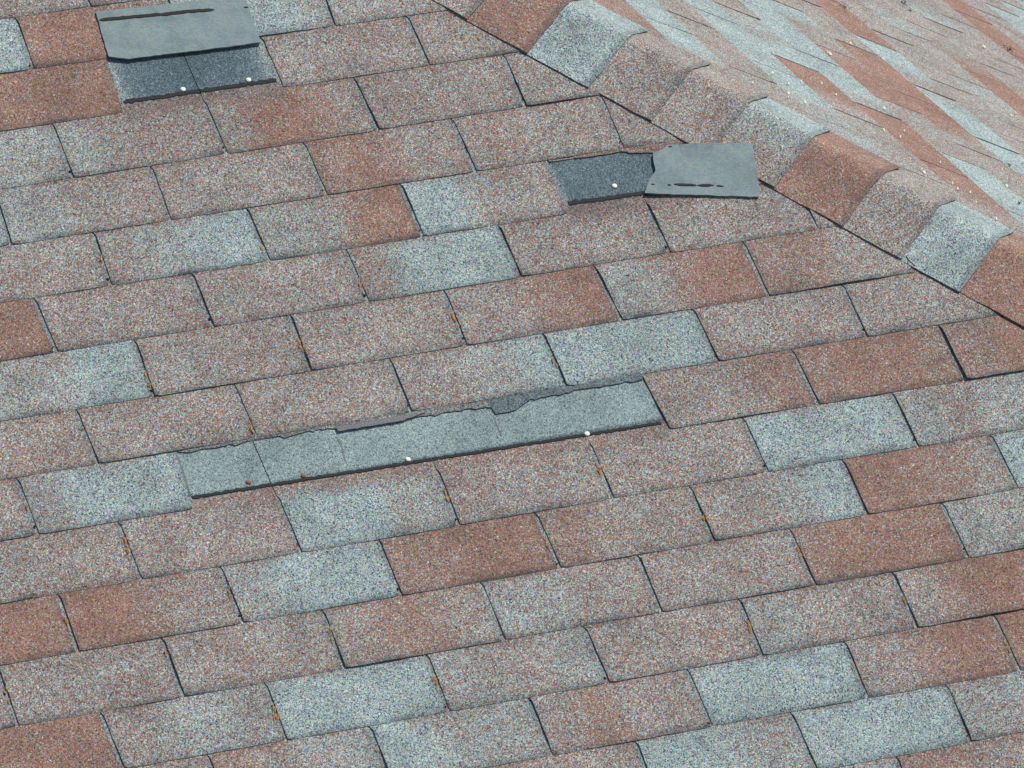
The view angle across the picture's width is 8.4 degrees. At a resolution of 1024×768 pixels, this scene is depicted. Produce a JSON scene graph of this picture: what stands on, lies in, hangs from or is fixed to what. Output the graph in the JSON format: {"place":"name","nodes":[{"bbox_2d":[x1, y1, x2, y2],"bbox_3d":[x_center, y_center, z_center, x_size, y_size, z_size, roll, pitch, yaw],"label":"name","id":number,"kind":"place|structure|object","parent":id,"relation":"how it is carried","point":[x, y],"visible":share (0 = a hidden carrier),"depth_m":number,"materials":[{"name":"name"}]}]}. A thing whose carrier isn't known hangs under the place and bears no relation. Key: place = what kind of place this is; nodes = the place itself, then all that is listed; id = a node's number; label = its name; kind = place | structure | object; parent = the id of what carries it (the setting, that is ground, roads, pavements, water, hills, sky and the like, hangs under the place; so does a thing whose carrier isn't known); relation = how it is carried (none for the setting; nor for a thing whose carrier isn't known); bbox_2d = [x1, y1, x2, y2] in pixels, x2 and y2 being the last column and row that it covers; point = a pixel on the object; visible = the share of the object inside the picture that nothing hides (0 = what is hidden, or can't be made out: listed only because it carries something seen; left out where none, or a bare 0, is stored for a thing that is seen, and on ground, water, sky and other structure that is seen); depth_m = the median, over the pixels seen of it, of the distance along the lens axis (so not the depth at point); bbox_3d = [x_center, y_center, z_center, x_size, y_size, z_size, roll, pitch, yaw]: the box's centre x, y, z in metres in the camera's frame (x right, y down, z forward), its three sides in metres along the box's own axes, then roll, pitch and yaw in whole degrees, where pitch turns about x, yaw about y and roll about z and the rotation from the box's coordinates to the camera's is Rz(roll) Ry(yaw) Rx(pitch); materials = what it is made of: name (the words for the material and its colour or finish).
{"place":"outdoors","nodes":[
{"label":"outdoors","id":0,"kind":"place"},
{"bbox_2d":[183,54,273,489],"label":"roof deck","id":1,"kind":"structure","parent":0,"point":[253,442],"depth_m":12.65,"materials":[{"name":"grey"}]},
{"bbox_2d":[207,755,213,767],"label":"roof shingle","id":2,"kind":"object","parent":1,"relation":"on","point":[210,762],"visible":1,"depth_m":12.19,"materials":[{"name":"grey"}]},
{"bbox_2d":[100,713,209,767],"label":"roof shingle","id":3,"kind":"object","parent":2,"relation":"on","point":[201,761],"visible":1,"depth_m":12.18,"materials":[{"name":"brown asphalt"}]},
{"bbox_2d":[100,638,283,767],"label":"roof shingle","id":4,"kind":"object","parent":3,"relation":"on","point":[182,726],"visible":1,"depth_m":12.23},
{"bbox_2d":[0,594,180,724],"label":"roof shingle","id":5,"kind":"object","parent":4,"relation":"on","point":[77,682],"visible":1,"depth_m":12.25,"materials":[{"name":"brown asphalt"}]},
{"bbox_2d":[0,594,74,664],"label":"roof shingle","id":6,"kind":"object","parent":5,"relation":"on","point":[33,628],"visible":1,"depth_m":12.29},
{"bbox_2d":[0,478,35,540],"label":"roof shingle","id":7,"kind":"object","parent":6,"relation":"on","point":[15,523],"visible":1,"depth_m":12.44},
{"bbox_2d":[0,410,95,479],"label":"roof shingle","id":8,"kind":"object","parent":7,"relation":"on","point":[44,443],"visible":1,"depth_m":12.55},
{"bbox_2d":[0,298,152,420],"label":"roof shingle","id":9,"kind":"object","parent":8,"relation":"on","point":[56,381],"visible":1,"depth_m":12.65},
{"bbox_2d":[58,522,240,649],"bbox_3d":[-0.665,0.344,12.409,0.310,0.129,0.242,-9,26,-20],"label":"roof shingle","id":10,"kind":"object","parent":5,"relation":"on","point":[139,609],"visible":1,"depth_m":12.37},
{"bbox_2d":[0,478,137,603],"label":"roof shingle","id":11,"kind":"object","parent":10,"relation":"on","point":[37,564],"visible":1,"depth_m":12.40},
{"bbox_2d":[17,410,191,532],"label":"roof shingle","id":12,"kind":"object","parent":11,"relation":"on","point":[98,493],"visible":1,"depth_m":12.51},
{"bbox_2d":[76,340,252,462],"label":"roof shingle","id":13,"kind":"object","parent":12,"relation":"on","point":[150,425],"visible":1,"depth_m":12.63,"materials":[{"name":"brown asphalt"}]},
{"bbox_2d":[134,274,307,395],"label":"roof shingle","id":14,"kind":"object","parent":13,"relation":"on","point":[212,355],"visible":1,"depth_m":12.75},
{"bbox_2d":[34,232,210,350],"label":"roof shingle","id":15,"kind":"object","parent":14,"relation":"on","point":[110,313],"visible":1,"depth_m":12.77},
{"bbox_2d":[0,206,109,302],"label":"roof shingle","id":16,"kind":"object","parent":15,"relation":"on","point":[61,265],"visible":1,"depth_m":12.81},
{"bbox_2d":[0,124,167,243],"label":"roof shingle","id":17,"kind":"object","parent":16,"relation":"on","point":[71,205],"visible":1,"depth_m":12.91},
{"bbox_2d":[0,124,70,188],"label":"roof shingle","id":18,"kind":"object","parent":17,"relation":"on","point":[30,155],"visible":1,"depth_m":12.96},
{"bbox_2d":[0,18,122,130],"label":"roof shingle","id":19,"kind":"object","parent":18,"relation":"on","point":[31,96],"visible":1,"depth_m":13.07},
{"bbox_2d":[15,0,165,67],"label":"roof shingle","id":20,"kind":"object","parent":19,"relation":"on","point":[64,37],"visible":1,"depth_m":13.16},
{"bbox_2d":[389,290,563,410],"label":"roof shingle","id":21,"kind":"object","parent":1,"relation":"on","point":[465,372],"visible":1,"depth_m":12.84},
{"bbox_2d":[547,95,665,161],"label":"torn shingle","id":22,"kind":"object","parent":1,"relation":"on","point":[615,131],"visible":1,"depth_m":13.27,"materials":[{"name":"asphalt"}]},
{"bbox_2d":[451,55,620,170],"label":"roof shingle","id":23,"kind":"object","parent":22,"relation":"on","point":[525,134],"visible":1,"depth_m":13.23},
{"bbox_2d":[353,17,522,128],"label":"roof shingle","id":24,"kind":"object","parent":23,"relation":"on","point":[428,92],"visible":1,"depth_m":13.25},
{"bbox_2d":[260,0,426,86],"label":"roof shingle","id":25,"kind":"object","parent":24,"relation":"on","point":[329,53],"visible":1,"depth_m":13.27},
{"bbox_2d":[634,741,646,767],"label":"roof shingle","id":26,"kind":"object","parent":1,"relation":"on","point":[637,747],"visible":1,"depth_m":12.37,"materials":[{"name":"grey"}]},
{"bbox_2d":[485,698,642,767],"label":"roof shingle","id":27,"kind":"object","parent":26,"relation":"on","point":[623,755],"visible":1,"depth_m":12.34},
{"bbox_2d":[529,627,709,754],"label":"roof shingle","id":28,"kind":"object","parent":27,"relation":"on","point":[607,713],"visible":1,"depth_m":12.42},
{"bbox_2d":[635,670,812,767],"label":"roof shingle","id":29,"kind":"object","parent":26,"relation":"on","point":[773,741],"visible":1,"depth_m":12.41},
{"bbox_2d":[687,599,864,724],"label":"roof shingle","id":30,"kind":"object","parent":29,"relation":"on","point":[761,685],"visible":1,"depth_m":12.52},
{"bbox_2d":[583,555,758,681],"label":"roof shingle","id":31,"kind":"object","parent":30,"relation":"on","point":[661,641],"visible":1,"depth_m":12.54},
{"bbox_2d":[480,512,658,638],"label":"roof shingle","id":32,"kind":"object","parent":31,"relation":"on","point":[559,598],"visible":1,"depth_m":12.56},
{"bbox_2d":[739,529,914,654],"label":"roof shingle","id":33,"kind":"object","parent":30,"relation":"on","point":[814,614],"visible":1,"depth_m":12.64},
{"bbox_2d":[638,487,812,610],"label":"roof shingle","id":34,"kind":"object","parent":33,"relation":"on","point":[714,571],"visible":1,"depth_m":12.66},
{"bbox_2d":[535,440,710,566],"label":"roof shingle","id":35,"kind":"object","parent":34,"relation":"on","point":[612,527],"visible":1,"depth_m":12.68,"materials":[{"name":"brown asphalt"}]},
{"bbox_2d":[415,393,608,523],"bbox_3d":[0.000,0.125,12.739,0.305,0.133,0.248,-9,26,-20],"label":"roof shingle","id":36,"kind":"object","parent":35,"relation":"on","point":[532,455],"visible":1,"depth_m":12.73,"materials":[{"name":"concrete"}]},
{"bbox_2d":[177,399,490,452],"bbox_3d":[-0.318,0.077,12.702,0.619,0.014,0.019,-9,26,-19],"label":"torn shingle remnant","id":37,"kind":"object","parent":36,"relation":"on","point":[460,407],"visible":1,"depth_m":12.73,"materials":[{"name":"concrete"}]},
{"bbox_2d":[234,315,408,436],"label":"roof shingle","id":38,"kind":"object","parent":37,"relation":"on","point":[310,398],"visible":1,"depth_m":12.74,"materials":[{"name":"brown asphalt"}]},
{"bbox_2d":[291,250,463,369],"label":"roof shingle","id":39,"kind":"object","parent":38,"relation":"on","point":[366,330],"visible":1,"depth_m":12.86,"materials":[{"name":"brown asphalt"}]},
{"bbox_2d":[192,208,366,325],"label":"roof shingle","id":40,"kind":"object","parent":39,"relation":"on","point":[268,288],"visible":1,"depth_m":12.88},
{"bbox_2d":[93,167,265,284],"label":"roof shingle","id":41,"kind":"object","parent":40,"relation":"on","point":[169,247],"visible":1,"depth_m":12.89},
{"bbox_2d":[247,143,420,259],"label":"roof shingle","id":42,"kind":"object","parent":40,"relation":"on","point":[325,222],"visible":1,"depth_m":13.00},
{"bbox_2d":[150,95,323,218],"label":"roof shingle","id":43,"kind":"object","parent":42,"relation":"on","point":[225,181],"visible":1,"depth_m":13.02,"materials":[{"name":"brown asphalt"}]},
{"bbox_2d":[53,53,224,176],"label":"roof shingle","id":44,"kind":"object","parent":43,"relation":"on","point":[162,118],"visible":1,"depth_m":13.06,"materials":[{"name":"brown asphalt"}]},
{"bbox_2d":[895,757,901,767],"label":"roof shingle","id":45,"kind":"object","parent":1,"relation":"on","point":[898,763],"visible":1,"depth_m":12.46,"materials":[{"name":"grey"}]},
{"bbox_2d":[790,712,897,767],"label":"roof shingle","id":46,"kind":"object","parent":45,"relation":"on","point":[890,762],"visible":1,"depth_m":12.45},
{"bbox_2d":[791,642,968,767],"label":"roof shingle","id":47,"kind":"object","parent":46,"relation":"on","point":[866,729],"visible":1,"depth_m":12.50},
{"bbox_2d":[844,572,1016,696],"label":"roof shingle","id":48,"kind":"object","parent":47,"relation":"on","point":[917,657],"visible":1,"depth_m":12.62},
{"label":"roof shingle","id":49,"kind":"object","parent":1,"relation":"on","visible":0},
{"bbox_2d":[938,315,1023,377],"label":"roof shingle","id":50,"kind":"object","parent":49,"relation":"on","point":[987,346],"visible":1,"depth_m":13.10,"materials":[{"name":"brown asphalt"}]},
{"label":"roof shingle","id":51,"kind":"object","parent":1,"relation":"on","visible":0},
{"bbox_2d":[941,435,1023,556],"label":"roof shingle","id":52,"kind":"object","parent":51,"relation":"on","point":[988,524],"visible":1,"depth_m":12.84,"materials":[{"name":"grey asphalt"}]},
{"bbox_2d":[842,393,1015,513],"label":"roof shingle","id":53,"kind":"object","parent":52,"relation":"on","point":[917,475],"visible":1,"depth_m":12.88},
{"bbox_2d":[742,350,914,470],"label":"roof shingle","id":54,"kind":"object","parent":53,"relation":"on","point":[817,432],"visible":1,"depth_m":12.90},
{"bbox_2d":[641,309,814,427],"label":"roof shingle","id":55,"kind":"object","parent":54,"relation":"on","point":[718,390],"visible":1,"depth_m":12.92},
{"bbox_2d":[543,265,715,384],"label":"roof shingle","id":56,"kind":"object","parent":55,"relation":"on","point":[648,344],"visible":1,"depth_m":12.94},
{"bbox_2d":[444,225,618,343],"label":"roof shingle","id":57,"kind":"object","parent":56,"relation":"on","point":[521,305],"visible":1,"depth_m":12.96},
{"bbox_2d":[346,184,518,300],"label":"roof shingle","id":58,"kind":"object","parent":57,"relation":"on","point":[422,263],"visible":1,"depth_m":12.98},
{"bbox_2d":[400,119,566,235],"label":"roof shingle","id":59,"kind":"object","parent":58,"relation":"on","point":[475,199],"visible":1,"depth_m":13.10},
{"bbox_2d":[303,78,472,193],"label":"roof shingle","id":60,"kind":"object","parent":59,"relation":"on","point":[378,157],"visible":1,"depth_m":13.12,"materials":[{"name":"brown asphalt"}]},
{"bbox_2d":[183,36,375,152],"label":"roof shingle","id":61,"kind":"object","parent":60,"relation":"on","point":[263,108],"visible":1,"depth_m":13.16,"materials":[{"name":"brown asphalt"}]},
{"bbox_2d":[96,0,260,59],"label":"folded shingle tab","id":62,"kind":"object","parent":61,"relation":"on","point":[162,30],"visible":1,"depth_m":13.22,"materials":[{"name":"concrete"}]},
{"bbox_2d":[991,429,1023,487],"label":"roof shingle","id":63,"kind":"object","parent":52,"relation":"on","point":[1010,444],"visible":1,"depth_m":12.96,"materials":[{"name":"grey asphalt"}]},
{"bbox_2d":[892,326,1023,445],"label":"roof shingle","id":64,"kind":"object","parent":63,"relation":"on","point":[965,408],"visible":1,"depth_m":13.00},
{"bbox_2d":[791,285,962,403],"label":"roof shingle","id":65,"kind":"object","parent":64,"relation":"on","point":[866,365],"visible":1,"depth_m":13.03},
{"bbox_2d":[692,242,864,359],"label":"roof shingle","id":66,"kind":"object","parent":65,"relation":"on","point":[767,323],"visible":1,"depth_m":13.05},
{"bbox_2d":[594,201,765,318],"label":"roof shingle","id":67,"kind":"object","parent":66,"relation":"on","point":[668,281],"visible":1,"depth_m":13.06,"materials":[{"name":"brown asphalt"}]},
{"bbox_2d":[498,152,666,274],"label":"roof shingle","id":68,"kind":"object","parent":67,"relation":"on","point":[602,220],"visible":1,"depth_m":13.11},
{"bbox_2d":[841,266,1000,335],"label":"roof shingle","id":69,"kind":"object","parent":65,"relation":"on","point":[915,299],"visible":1,"depth_m":13.13,"materials":[{"name":"brown asphalt"}]},
{"bbox_2d":[743,207,912,294],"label":"roof shingle","id":70,"kind":"object","parent":69,"relation":"on","point":[816,257],"visible":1,"depth_m":13.16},
{"bbox_2d":[623,143,814,251],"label":"roof shingle","id":71,"kind":"object","parent":70,"relation":"on","point":[686,223],"visible":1,"depth_m":13.18,"materials":[{"name":"brown asphalt"}]},
{"bbox_2d":[645,143,759,197],"bbox_3d":[0.355,-0.403,13.240,0.233,0.077,0.114,-4,25,-10],"label":"loose shingle piece","id":72,"kind":"object","parent":71,"relation":"on","point":[716,169],"visible":1,"depth_m":13.24,"materials":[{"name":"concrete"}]},
{"bbox_2d":[878,200,1013,291],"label":"hip cap shingle","id":73,"kind":"object","parent":69,"relation":"on","point":[953,243],"visible":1,"depth_m":13.24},
{"bbox_2d":[823,170,956,258],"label":"hip cap shingle","id":74,"kind":"object","parent":73,"relation":"on","point":[894,212],"visible":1,"depth_m":13.27,"materials":[{"name":"brown asphalt"}]},
{"bbox_2d":[758,131,899,226],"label":"hip cap shingle","id":75,"kind":"object","parent":74,"relation":"on","point":[831,176],"visible":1,"depth_m":13.29,"materials":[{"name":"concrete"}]},
{"bbox_2d":[719,97,830,187],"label":"hip cap shingle","id":76,"kind":"object","parent":75,"relation":"on","point":[778,136],"visible":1,"depth_m":13.33,"materials":[{"name":"grey asphalt"}]},
{"bbox_2d":[628,65,768,143],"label":"hip cap shingle","id":77,"kind":"object","parent":76,"relation":"on","point":[707,104],"visible":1,"depth_m":13.34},
{"bbox_2d":[589,31,710,120],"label":"hip cap shingle","id":78,"kind":"object","parent":77,"relation":"on","point":[643,74],"visible":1,"depth_m":13.37,"materials":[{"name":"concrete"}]},
{"bbox_2d":[503,52,600,104],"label":"roof shingle","id":79,"kind":"object","parent":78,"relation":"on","point":[538,82],"visible":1,"depth_m":13.31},
{"bbox_2d":[504,0,648,87],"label":"hip cap shingle","id":80,"kind":"object","parent":79,"relation":"on","point":[586,48],"visible":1,"depth_m":13.39,"materials":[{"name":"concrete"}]},
{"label":"roof shingle","id":81,"kind":"object","parent":1,"relation":"on","visible":0},
{"bbox_2d":[0,671,119,767],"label":"roof shingle","id":82,"kind":"object","parent":81,"relation":"on","point":[81,741],"visible":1,"depth_m":12.15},
{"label":"roof shingle","id":83,"kind":"object","parent":1,"relation":"on","visible":0},
{"bbox_2d":[368,726,387,767],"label":"roof shingle","id":84,"kind":"object","parent":83,"relation":"on","point":[376,745],"visible":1,"depth_m":12.27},
{"bbox_2d":[208,683,382,767],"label":"roof shingle","id":85,"kind":"object","parent":84,"relation":"on","point":[352,748],"visible":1,"depth_m":12.24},
{"bbox_2d":[265,610,446,738],"bbox_3d":[-0.299,0.501,12.371,0.309,0.129,0.240,-9,26,-20],"label":"roof shingle","id":86,"kind":"object","parent":85,"relation":"on","point":[343,698],"visible":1,"depth_m":12.33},
{"bbox_2d":[161,567,341,695],"bbox_3d":[-0.484,0.421,12.391,0.305,0.133,0.248,-9,26,-20],"label":"roof shingle","id":87,"kind":"object","parent":86,"relation":"on","point":[243,653],"visible":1,"depth_m":12.35,"materials":[{"name":"asphalt"}]},
{"bbox_2d":[322,540,501,666],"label":"roof shingle","id":88,"kind":"object","parent":86,"relation":"on","point":[400,625],"visible":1,"depth_m":12.45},
{"bbox_2d":[220,491,398,621],"bbox_3d":[-0.385,0.298,12.512,0.306,0.130,0.242,-9,26,-20],"label":"roof shingle","id":89,"kind":"object","parent":88,"relation":"on","point":[300,581],"visible":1,"depth_m":12.47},
{"bbox_2d":[118,441,298,578],"bbox_3d":[-0.567,0.218,12.533,0.308,0.134,0.250,-9,26,-20],"label":"roof shingle","id":90,"kind":"object","parent":89,"relation":"on","point":[231,516],"visible":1,"depth_m":12.52,"materials":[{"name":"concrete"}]},
{"bbox_2d":[379,465,557,594],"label":"roof shingle","id":91,"kind":"object","parent":88,"relation":"on","point":[458,554],"visible":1,"depth_m":12.57,"materials":[{"name":"brown asphalt"}]},
{"bbox_2d":[253,417,456,551],"bbox_3d":[-0.286,0.172,12.634,0.314,0.134,0.250,-9,26,-20],"label":"roof shingle","id":92,"kind":"object","parent":91,"relation":"on","point":[363,484],"visible":1,"depth_m":12.63,"materials":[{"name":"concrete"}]},
{"bbox_2d":[369,654,547,767],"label":"roof shingle","id":93,"kind":"object","parent":84,"relation":"on","point":[497,734],"visible":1,"depth_m":12.32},
{"bbox_2d":[426,583,605,710],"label":"roof shingle","id":94,"kind":"object","parent":93,"relation":"on","point":[504,669],"visible":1,"depth_m":12.43,"materials":[{"name":"asphalt"}]},
{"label":"roof shingle","id":95,"kind":"object","parent":1,"relation":"on","visible":0},
{"bbox_2d":[946,615,1023,740],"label":"roof shingle","id":96,"kind":"object","parent":95,"relation":"on","point":[990,707],"visible":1,"depth_m":12.58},
{"bbox_2d":[993,609,1023,669],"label":"roof shingle","id":97,"kind":"object","parent":96,"relation":"on","point":[1011,623],"visible":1,"depth_m":12.69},
{"bbox_2d":[892,502,1023,626],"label":"roof shingle","id":98,"kind":"object","parent":97,"relation":"on","point":[957,590],"visible":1,"depth_m":12.73,"materials":[{"name":"brown asphalt"}]},
{"bbox_2d":[789,461,964,584],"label":"roof shingle","id":99,"kind":"object","parent":98,"relation":"on","point":[866,544],"visible":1,"depth_m":12.76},
{"bbox_2d":[689,418,864,539],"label":"roof shingle","id":100,"kind":"object","parent":99,"relation":"on","point":[763,502],"visible":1,"depth_m":12.78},
{"bbox_2d":[569,377,765,496],"bbox_3d":[0.284,0.079,12.842,0.310,0.132,0.246,-9,26,-20],"label":"roof shingle","id":101,"kind":"object","parent":100,"relation":"on","point":[639,444],"visible":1,"depth_m":12.82,"materials":[{"name":"brown asphalt"}]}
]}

